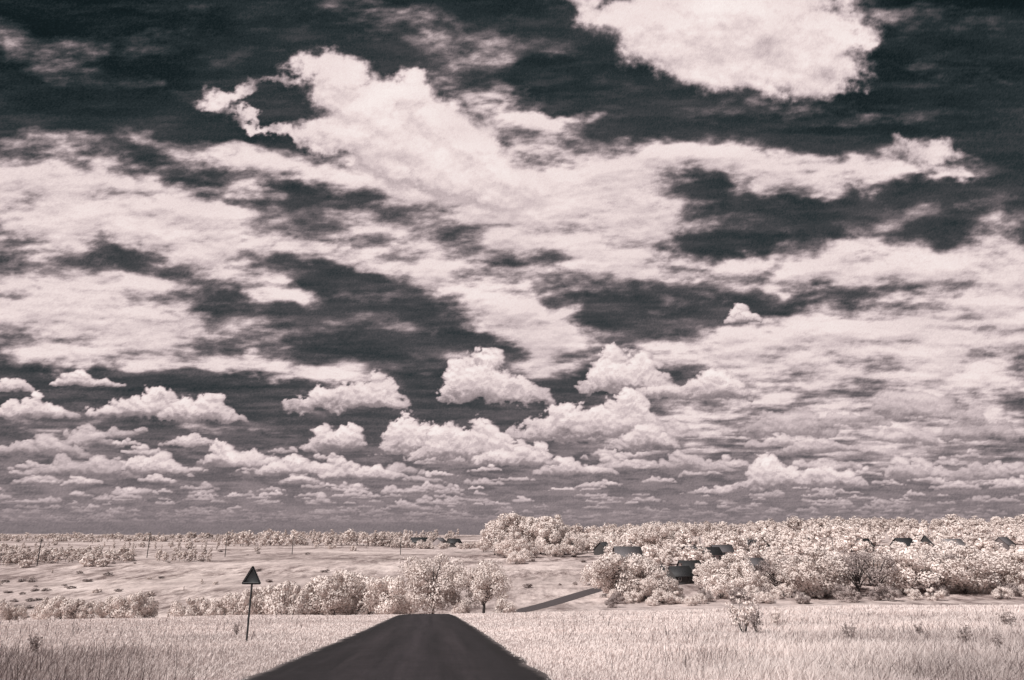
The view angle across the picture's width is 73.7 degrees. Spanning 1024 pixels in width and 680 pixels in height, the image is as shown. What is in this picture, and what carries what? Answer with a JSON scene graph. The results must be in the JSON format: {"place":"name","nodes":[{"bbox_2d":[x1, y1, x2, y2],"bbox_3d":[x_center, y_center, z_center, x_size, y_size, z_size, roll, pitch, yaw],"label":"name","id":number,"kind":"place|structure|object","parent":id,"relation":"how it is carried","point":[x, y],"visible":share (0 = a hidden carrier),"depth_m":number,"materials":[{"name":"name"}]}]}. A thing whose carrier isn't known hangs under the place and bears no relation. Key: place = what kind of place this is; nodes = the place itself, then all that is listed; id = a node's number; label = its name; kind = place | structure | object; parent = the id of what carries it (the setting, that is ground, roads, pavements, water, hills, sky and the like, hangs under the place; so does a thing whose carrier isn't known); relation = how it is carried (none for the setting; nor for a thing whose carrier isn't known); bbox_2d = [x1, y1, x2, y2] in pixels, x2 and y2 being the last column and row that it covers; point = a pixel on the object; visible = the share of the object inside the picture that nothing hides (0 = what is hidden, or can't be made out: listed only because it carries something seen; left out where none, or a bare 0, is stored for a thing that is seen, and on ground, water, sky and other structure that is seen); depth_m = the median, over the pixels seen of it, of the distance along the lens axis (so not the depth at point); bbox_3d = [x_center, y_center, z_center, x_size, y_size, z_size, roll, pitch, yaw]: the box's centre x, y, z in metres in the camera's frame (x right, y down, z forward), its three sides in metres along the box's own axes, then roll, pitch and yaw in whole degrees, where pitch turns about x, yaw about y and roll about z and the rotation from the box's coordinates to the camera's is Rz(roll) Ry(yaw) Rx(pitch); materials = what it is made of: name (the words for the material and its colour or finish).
{"place":"outdoors","nodes":[
{"label":"outdoors","id":0,"kind":"place"},
{"bbox_2d":[0,0,1023,534],"bbox_3d":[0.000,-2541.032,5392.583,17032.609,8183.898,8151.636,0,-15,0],"label":"sky","id":1,"kind":"structure","parent":0,"point":[398,266],"depth_m":7798.08,"materials":[{"name":"white"}]},
{"bbox_2d":[0,528,1023,679],"bbox_3d":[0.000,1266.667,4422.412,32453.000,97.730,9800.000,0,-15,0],"label":"ground","id":2,"kind":"structure","parent":0,"point":[544,575],"depth_m":285.69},
{"bbox_2d":[0,599,13,619],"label":"shrub","id":3,"kind":"object","parent":2,"relation":"on","point":[3,609],"visible":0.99,"depth_m":78.02,"materials":[{"name":"beige plant"}]},
{"bbox_2d":[6,605,28,619],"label":"shrub","id":4,"kind":"object","parent":2,"relation":"on","point":[19,613],"visible":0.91,"depth_m":78.97,"materials":[{"name":"beige plant"}]},
{"bbox_2d":[29,597,62,619],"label":"shrub","id":5,"kind":"object","parent":2,"relation":"on","point":[36,612],"visible":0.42,"depth_m":77.94,"materials":[{"name":"beige plant"}]},
{"bbox_2d":[38,595,78,619],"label":"shrub","id":6,"kind":"object","parent":2,"relation":"on","point":[50,610],"visible":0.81,"depth_m":76.06,"materials":[{"name":"beige plant"}]},
{"bbox_2d":[60,598,87,618],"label":"shrub","id":7,"kind":"object","parent":2,"relation":"on","point":[76,602],"visible":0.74,"depth_m":76.22,"materials":[{"name":"beige plant"}]},
{"bbox_2d":[76,599,105,618],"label":"shrub","id":8,"kind":"object","parent":2,"relation":"on","point":[83,609],"visible":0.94,"depth_m":76.50,"materials":[{"name":"beige plant"}]},
{"bbox_2d":[95,596,128,617],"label":"shrub","id":9,"kind":"object","parent":2,"relation":"on","point":[107,605],"visible":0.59,"depth_m":77.39,"materials":[{"name":"beige plant"}]},
{"bbox_2d":[110,591,149,617],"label":"shrub","id":10,"kind":"object","parent":2,"relation":"on","point":[135,599],"visible":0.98,"depth_m":76.89,"materials":[{"name":"beige plant"}]},
{"bbox_2d":[132,596,158,617],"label":"shrub","id":11,"kind":"object","parent":2,"relation":"on","point":[152,612],"visible":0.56,"depth_m":78.67,"materials":[{"name":"beige plant"}]},
{"bbox_2d":[170,597,196,616],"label":"shrub","id":12,"kind":"object","parent":2,"relation":"on","point":[182,612],"visible":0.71,"depth_m":127.35,"materials":[{"name":"beige plant"}]},
{"bbox_2d":[185,596,209,615],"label":"shrub","id":13,"kind":"object","parent":2,"relation":"on","point":[201,600],"visible":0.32,"depth_m":132.19,"materials":[{"name":"beige plant"}]},
{"bbox_2d":[0,528,408,618],"bbox_3d":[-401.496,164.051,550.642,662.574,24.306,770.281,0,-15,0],"label":"young trees","id":14,"kind":"object","parent":2,"relation":"on","point":[14,554],"visible":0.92,"depth_m":540.11,"materials":[{"name":"beige plant"}]},
{"bbox_2d":[197,597,216,615],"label":"shrub","id":15,"kind":"object","parent":2,"relation":"on","point":[201,609],"visible":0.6,"depth_m":129.72,"materials":[{"name":"beige plant"}]},
{"bbox_2d":[207,592,239,615],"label":"shrub","id":16,"kind":"object","parent":2,"relation":"on","point":[219,608],"visible":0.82,"depth_m":121.78,"materials":[{"name":"beige plant"}]},
{"bbox_2d":[230,588,267,614],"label":"shrub","id":17,"kind":"object","parent":2,"relation":"on","point":[256,609],"visible":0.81,"depth_m":122.04,"materials":[{"name":"beige plant"}]},
{"bbox_2d":[242,566,260,641],"bbox_3d":[-10.903,11.112,28.340,0.826,3.290,0.154,-2,-15,6],"label":"traffic sign","id":18,"kind":"object","parent":2,"relation":"on","point":[251,577],"visible":0.94,"depth_m":28.56,"materials":[{"name":"black metal"}]},
{"bbox_2d":[258,581,297,614],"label":"shrub","id":19,"kind":"object","parent":2,"relation":"on","point":[267,591],"visible":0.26,"depth_m":126.91,"materials":[{"name":"beige plant"}]},
{"bbox_2d":[262,580,305,614],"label":"shrub","id":20,"kind":"object","parent":2,"relation":"on","point":[276,604],"visible":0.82,"depth_m":121.63,"materials":[{"name":"beige plant"}]},
{"bbox_2d":[288,589,321,614],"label":"shrub","id":21,"kind":"object","parent":2,"relation":"on","point":[314,602],"visible":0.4,"depth_m":159.69,"materials":[{"name":"beige plant"}]},
{"bbox_2d":[288,583,335,614],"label":"shrub","id":22,"kind":"object","parent":2,"relation":"on","point":[310,611],"visible":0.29,"depth_m":161.43,"materials":[{"name":"beige plant"}]},
{"bbox_2d":[301,575,341,614],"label":"deciduous tree","id":23,"kind":"object","parent":2,"relation":"on","point":[315,581],"visible":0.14,"depth_m":166.30,"materials":[{"name":"beige plant"}]},
{"bbox_2d":[316,572,359,614],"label":"deciduous tree","id":24,"kind":"object","parent":2,"relation":"on","point":[335,600],"visible":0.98,"depth_m":158.32,"materials":[{"name":"beige plant"}]},
{"bbox_2d":[328,569,373,614],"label":"deciduous tree","id":25,"kind":"object","parent":2,"relation":"on","point":[342,580],"visible":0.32,"depth_m":163.42,"materials":[{"name":"beige plant"}]},
{"bbox_2d":[338,572,373,614],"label":"deciduous tree","id":26,"kind":"object","parent":2,"relation":"on","point":[359,575],"visible":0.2,"depth_m":165.78,"materials":[{"name":"beige plant"}]},
{"bbox_2d":[353,584,401,614],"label":"shrub","id":27,"kind":"object","parent":2,"relation":"on","point":[370,597],"visible":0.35,"depth_m":159.85,"materials":[{"name":"beige plant"}]},
{"bbox_2d":[367,574,407,613],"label":"deciduous tree","id":28,"kind":"object","parent":2,"relation":"on","point":[393,586],"visible":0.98,"depth_m":157.13,"materials":[{"name":"beige plant"}]},
{"bbox_2d":[397,590,420,613],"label":"shrub","id":29,"kind":"object","parent":2,"relation":"on","point":[409,608],"visible":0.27,"depth_m":173.27,"materials":[{"name":"beige plant"}]},
{"bbox_2d":[397,552,466,613],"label":"broad deciduous tree","id":30,"kind":"object","parent":2,"relation":"on","point":[420,576],"visible":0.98,"depth_m":149.97,"materials":[{"name":"beige plant"}]},
{"bbox_2d":[1,550,869,617],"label":"hillside scrub","id":31,"kind":"object","parent":2,"relation":"on","point":[526,585],"visible":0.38,"depth_m":264.10,"materials":[{"name":"beige plant"}]},
{"bbox_2d":[451,599,470,613],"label":"shrub","id":32,"kind":"object","parent":2,"relation":"on","point":[463,608],"visible":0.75,"depth_m":167.55,"materials":[{"name":"beige plant"}]},
{"bbox_2d":[452,559,512,612],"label":"broad deciduous tree","id":33,"kind":"object","parent":2,"relation":"on","point":[479,589],"visible":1,"depth_m":147.03,"materials":[{"name":"beige plant"}]},
{"bbox_2d":[479,520,507,554],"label":"deciduous tree","id":34,"kind":"object","parent":2,"relation":"on","point":[485,532],"visible":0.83,"depth_m":407.69,"materials":[{"name":"beige plant"}]},
{"bbox_2d":[493,539,512,557],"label":"deciduous tree","id":35,"kind":"object","parent":2,"relation":"on","point":[499,547],"visible":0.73,"depth_m":380.97,"materials":[{"name":"beige plant"}]},
{"bbox_2d":[492,594,516,612],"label":"shrub","id":36,"kind":"object","parent":2,"relation":"on","point":[501,605],"visible":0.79,"depth_m":164.54,"materials":[{"name":"beige plant"}]},
{"bbox_2d":[491,511,521,540],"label":"birch tree","id":37,"kind":"object","parent":2,"relation":"on","point":[511,517],"visible":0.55,"depth_m":412.73,"materials":[{"name":"beige plant"}]},
{"bbox_2d":[0,604,1023,679],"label":"grass","id":38,"kind":"structure","parent":2,"relation":"on","point":[587,653],"depth_m":24.49,"materials":[{"name":"beige plant"}]},
{"bbox_2d":[501,532,528,556],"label":"deciduous tree","id":39,"kind":"object","parent":2,"relation":"on","point":[518,542],"visible":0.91,"depth_m":376.00,"materials":[{"name":"beige plant"}]},
{"bbox_2d":[505,552,525,563],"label":"shrub","id":40,"kind":"object","parent":2,"relation":"on","point":[518,557],"visible":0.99,"depth_m":326.52,"materials":[{"name":"beige plant"}]},
{"bbox_2d":[506,518,534,546],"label":"deciduous tree","id":41,"kind":"object","parent":2,"relation":"on","point":[521,523],"visible":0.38,"depth_m":412.29,"materials":[{"name":"beige plant"}]},
{"bbox_2d":[513,548,533,561],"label":"shrub","id":42,"kind":"object","parent":2,"relation":"on","point":[525,552],"visible":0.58,"depth_m":341.46,"materials":[{"name":"beige plant"}]},
{"bbox_2d":[513,515,537,545],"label":"birch tree","id":43,"kind":"object","parent":2,"relation":"on","point":[528,520],"visible":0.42,"depth_m":417.26,"materials":[{"name":"beige plant"}]},
{"bbox_2d":[526,540,541,556],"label":"deciduous tree","id":44,"kind":"object","parent":2,"relation":"on","point":[534,549],"visible":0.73,"depth_m":378.62,"materials":[{"name":"beige plant"}]},
{"bbox_2d":[530,520,563,554],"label":"deciduous tree","id":45,"kind":"object","parent":2,"relation":"on","point":[555,533],"visible":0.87,"depth_m":400.92,"materials":[{"name":"beige plant"}]},
{"bbox_2d":[534,514,566,553],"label":"birch tree","id":46,"kind":"object","parent":2,"relation":"on","point":[549,518],"visible":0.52,"depth_m":406.56,"materials":[{"name":"beige plant"}]},
{"bbox_2d":[544,544,564,556],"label":"shrub","id":47,"kind":"object","parent":2,"relation":"on","point":[557,550],"visible":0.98,"depth_m":384.88,"materials":[{"name":"beige plant"}]},
{"bbox_2d":[554,519,571,550],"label":"birch tree","id":48,"kind":"object","parent":2,"relation":"on","point":[567,531],"visible":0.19,"depth_m":419.04,"materials":[{"name":"beige plant"}]},
{"bbox_2d":[560,531,586,556],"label":"deciduous tree","id":49,"kind":"object","parent":2,"relation":"on","point":[570,548],"visible":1,"depth_m":381.90,"materials":[{"name":"beige plant"}]},
{"bbox_2d":[584,557,622,597],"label":"deciduous tree","id":50,"kind":"object","parent":2,"relation":"on","point":[606,586],"visible":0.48,"depth_m":216.82,"materials":[{"name":"beige plant"}]},
{"bbox_2d":[604,596,620,607],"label":"shrub","id":51,"kind":"object","parent":2,"relation":"on","point":[613,601],"visible":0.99,"depth_m":194.03,"materials":[{"name":"beige plant"}]},
{"bbox_2d":[590,552,642,595],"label":"deciduous tree","id":52,"kind":"object","parent":2,"relation":"on","point":[606,566],"visible":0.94,"depth_m":212.59,"materials":[{"name":"beige plant"}]},
{"bbox_2d":[221,514,1023,548],"bbox_3d":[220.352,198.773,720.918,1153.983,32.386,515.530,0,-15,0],"label":"distant tree line","id":53,"kind":"object","parent":2,"relation":"on","point":[795,524],"visible":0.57,"depth_m":694.74,"materials":[{"name":"beige plant"}]},
{"bbox_2d":[613,544,642,563],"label":"wooden barn","id":54,"kind":"structure","parent":2,"relation":"on","point":[623,551],"depth_m":328.23,"materials":[{"name":"grey wood"}]},
{"bbox_2d":[623,591,639,602],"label":"shrub","id":55,"kind":"object","parent":2,"relation":"on","point":[628,596],"visible":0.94,"depth_m":206.20,"materials":[{"name":"beige plant"}]},
{"bbox_2d":[624,554,668,598],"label":"deciduous tree","id":56,"kind":"object","parent":2,"relation":"on","point":[650,564],"visible":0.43,"depth_m":215.06,"materials":[{"name":"beige plant"}]},
{"bbox_2d":[634,521,665,546],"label":"deciduous tree","id":57,"kind":"object","parent":2,"relation":"on","point":[644,534],"visible":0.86,"depth_m":431.19,"materials":[{"name":"beige plant"}]},
{"bbox_2d":[638,570,678,601],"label":"deciduous tree","id":58,"kind":"object","parent":2,"relation":"on","point":[658,575],"visible":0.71,"depth_m":205.92,"materials":[{"name":"beige plant"}]},
{"bbox_2d":[652,587,674,604],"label":"shrub","id":59,"kind":"object","parent":2,"relation":"on","point":[667,597],"visible":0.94,"depth_m":199.80,"materials":[{"name":"beige plant"}]},
{"bbox_2d":[659,524,685,545],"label":"deciduous tree","id":60,"kind":"object","parent":2,"relation":"on","point":[675,528],"visible":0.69,"depth_m":427.26,"materials":[{"name":"beige plant"}]},
{"bbox_2d":[665,563,695,584],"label":"garden shed","id":61,"kind":"structure","parent":2,"relation":"on","point":[681,574],"depth_m":246.18,"materials":[{"name":"grey wood"}]},
{"bbox_2d":[676,558,701,576],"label":"garden shed","id":62,"kind":"structure","parent":2,"relation":"on","point":[691,563],"depth_m":270.20,"materials":[{"name":"grey wood"}]},
{"bbox_2d":[692,563,718,587],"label":"deciduous tree","id":63,"kind":"object","parent":2,"relation":"on","point":[700,568],"visible":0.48,"depth_m":231.71,"materials":[{"name":"beige plant"}]},
{"bbox_2d":[700,574,736,598],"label":"shrub","id":64,"kind":"object","parent":2,"relation":"on","point":[720,588],"visible":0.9,"depth_m":209.45,"materials":[{"name":"beige plant"}]},
{"bbox_2d":[703,552,750,590],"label":"deciduous tree","id":65,"kind":"object","parent":2,"relation":"on","point":[714,568],"visible":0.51,"depth_m":220.34,"materials":[{"name":"beige plant"}]},
{"bbox_2d":[728,587,750,602],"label":"shrub","id":66,"kind":"object","parent":2,"relation":"on","point":[735,592],"visible":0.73,"depth_m":195.86,"materials":[{"name":"beige plant"}]},
{"bbox_2d":[724,591,757,632],"bbox_3d":[9.769,11.633,28.877,1.399,1.942,0.900,-10,-18,32],"label":"tall shrub","id":67,"kind":"object","parent":2,"relation":"on","point":[736,619],"visible":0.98,"depth_m":28.83,"materials":[{"name":"beige plant"}]},
{"bbox_2d":[726,559,759,590],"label":"deciduous tree","id":68,"kind":"object","parent":2,"relation":"on","point":[750,578],"visible":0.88,"depth_m":213.84,"materials":[{"name":"beige plant"}]},
{"bbox_2d":[741,584,759,600],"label":"shrub","id":69,"kind":"object","parent":2,"relation":"on","point":[747,588],"visible":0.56,"depth_m":202.66,"materials":[{"name":"beige plant"}]},
{"bbox_2d":[746,603,763,631],"bbox_3d":[10.661,12.257,29.861,0.741,1.391,0.708,-4,-16,14],"label":"tall weed","id":70,"kind":"object","parent":2,"relation":"on","point":[753,623],"visible":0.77,"depth_m":29.87,"materials":[{"name":"beige plant"}]},
{"bbox_2d":[742,555,768,572],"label":"garden shed","id":71,"kind":"structure","parent":2,"relation":"on","point":[754,560],"depth_m":283.49,"materials":[{"name":"grey stone"}]},
{"bbox_2d":[753,591,772,603],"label":"shrub","id":72,"kind":"object","parent":2,"relation":"on","point":[768,599],"visible":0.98,"depth_m":194.40,"materials":[{"name":"beige plant"}]},
{"bbox_2d":[753,570,774,590],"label":"shrub","id":73,"kind":"object","parent":2,"relation":"on","point":[765,584],"visible":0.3,"depth_m":226.62,"materials":[{"name":"beige plant"}]},
{"bbox_2d":[755,557,786,594],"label":"sparse willow tree","id":74,"kind":"object","parent":2,"relation":"on","point":[775,583],"visible":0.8,"depth_m":217.25,"materials":[{"name":"beige plant"}]},
{"bbox_2d":[773,583,794,596],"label":"shrub","id":75,"kind":"object","parent":2,"relation":"on","point":[788,591],"visible":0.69,"depth_m":210.97,"materials":[{"name":"beige plant"}]},
{"bbox_2d":[769,557,821,592],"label":"deciduous tree","id":76,"kind":"object","parent":2,"relation":"on","point":[784,575],"visible":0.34,"depth_m":214.50,"materials":[{"name":"beige plant"}]},
{"bbox_2d":[589,522,1023,574],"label":"village trees","id":77,"kind":"object","parent":2,"relation":"on","point":[780,543],"visible":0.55,"depth_m":401.88,"materials":[{"name":"beige plant"}]},
{"bbox_2d":[778,546,851,597],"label":"deciduous tree","id":78,"kind":"object","parent":2,"relation":"on","point":[805,579],"visible":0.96,"depth_m":206.25,"materials":[{"name":"beige plant"}]},
{"bbox_2d":[805,586,824,598],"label":"shrub","id":79,"kind":"object","parent":2,"relation":"on","point":[820,593],"visible":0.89,"depth_m":206.42,"materials":[{"name":"beige plant"}]},
{"bbox_2d":[810,554,852,586],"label":"deciduous tree","id":80,"kind":"object","parent":2,"relation":"on","point":[847,582],"visible":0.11,"depth_m":213.93,"materials":[{"name":"beige plant"}]},
{"bbox_2d":[829,584,848,599],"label":"shrub","id":81,"kind":"object","parent":2,"relation":"on","point":[834,591],"visible":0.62,"depth_m":202.49,"materials":[{"name":"beige plant"}]},
{"bbox_2d":[827,550,867,588],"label":"deciduous tree","id":82,"kind":"object","parent":2,"relation":"on","point":[836,555],"visible":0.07,"depth_m":222.95,"materials":[{"name":"beige plant"}]},
{"bbox_2d":[835,585,862,602],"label":"shrub","id":83,"kind":"object","parent":2,"relation":"on","point":[852,593],"visible":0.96,"depth_m":193.08,"materials":[{"name":"beige plant"}]},
{"bbox_2d":[834,547,876,593],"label":"sparse willow tree","id":84,"kind":"object","parent":2,"relation":"on","point":[857,579],"visible":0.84,"depth_m":209.68,"materials":[{"name":"beige plant"}]},
{"bbox_2d":[849,550,901,589],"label":"sparse willow tree","id":85,"kind":"object","parent":2,"relation":"on","point":[878,573],"visible":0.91,"depth_m":207.29,"materials":[{"name":"beige plant"}]},
{"bbox_2d":[873,583,900,600],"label":"shrub","id":86,"kind":"object","parent":2,"relation":"on","point":[888,593],"visible":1,"depth_m":195.43,"materials":[{"name":"beige plant"}]},
{"bbox_2d":[866,553,922,591],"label":"deciduous tree","id":87,"kind":"object","parent":2,"relation":"on","point":[904,565],"visible":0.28,"depth_m":214.88,"materials":[{"name":"beige plant"}]},
{"bbox_2d":[904,588,922,599],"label":"shrub","id":88,"kind":"object","parent":2,"relation":"on","point":[913,594],"visible":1,"depth_m":198.19,"materials":[{"name":"beige plant"}]},
{"bbox_2d":[880,547,947,593],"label":"deciduous tree","id":89,"kind":"object","parent":2,"relation":"on","point":[908,580],"visible":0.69,"depth_m":210.00,"materials":[{"name":"beige plant"}]},
{"bbox_2d":[924,587,945,600],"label":"shrub","id":90,"kind":"object","parent":2,"relation":"on","point":[937,595],"visible":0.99,"depth_m":196.88,"materials":[{"name":"beige plant"}]},
{"bbox_2d":[922,550,962,584],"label":"sparse willow tree","id":91,"kind":"object","parent":2,"relation":"on","point":[948,557],"visible":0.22,"depth_m":215.22,"materials":[{"name":"beige plant"}]},
{"bbox_2d":[957,624,972,640],"bbox_3d":[15.378,10.055,23.140,0.416,0.779,0.462,0,-15,0],"label":"tall weed","id":92,"kind":"object","parent":2,"relation":"on","point":[961,635],"visible":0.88,"depth_m":23.18,"materials":[{"name":"beige plant"}]},
{"bbox_2d":[925,545,1006,593],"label":"deciduous tree","id":93,"kind":"object","parent":2,"relation":"on","point":[957,576],"visible":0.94,"depth_m":208.19,"materials":[{"name":"beige plant"}]},
{"bbox_2d":[951,549,1010,588],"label":"deciduous tree","id":94,"kind":"object","parent":2,"relation":"on","point":[998,573],"visible":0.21,"depth_m":215.92,"materials":[{"name":"beige plant"}]},
{"bbox_2d":[991,586,1014,598],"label":"shrub","id":95,"kind":"object","parent":2,"relation":"on","point":[997,592],"visible":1,"depth_m":197.19,"materials":[{"name":"beige plant"}]},
{"bbox_2d":[995,606,1016,627],"bbox_3d":[23.039,12.982,31.726,0.620,1.131,0.748,4,-16,-13],"label":"tall weed","id":96,"kind":"object","parent":2,"relation":"on","point":[1003,619],"visible":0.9,"depth_m":31.66,"materials":[{"name":"beige plant"}]},
{"bbox_2d":[993,551,1023,586],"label":"deciduous tree","id":97,"kind":"object","parent":2,"relation":"on","point":[1016,578],"visible":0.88,"depth_m":214.85,"materials":[{"name":"beige plant"}]},
{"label":"walls","id":98,"kind":"object","parent":2,"relation":"on","visible":0},
{"bbox_2d":[693,547,723,554],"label":"roof","id":99,"kind":"structure","parent":98,"relation":"on","point":[715,550],"depth_m":342.98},
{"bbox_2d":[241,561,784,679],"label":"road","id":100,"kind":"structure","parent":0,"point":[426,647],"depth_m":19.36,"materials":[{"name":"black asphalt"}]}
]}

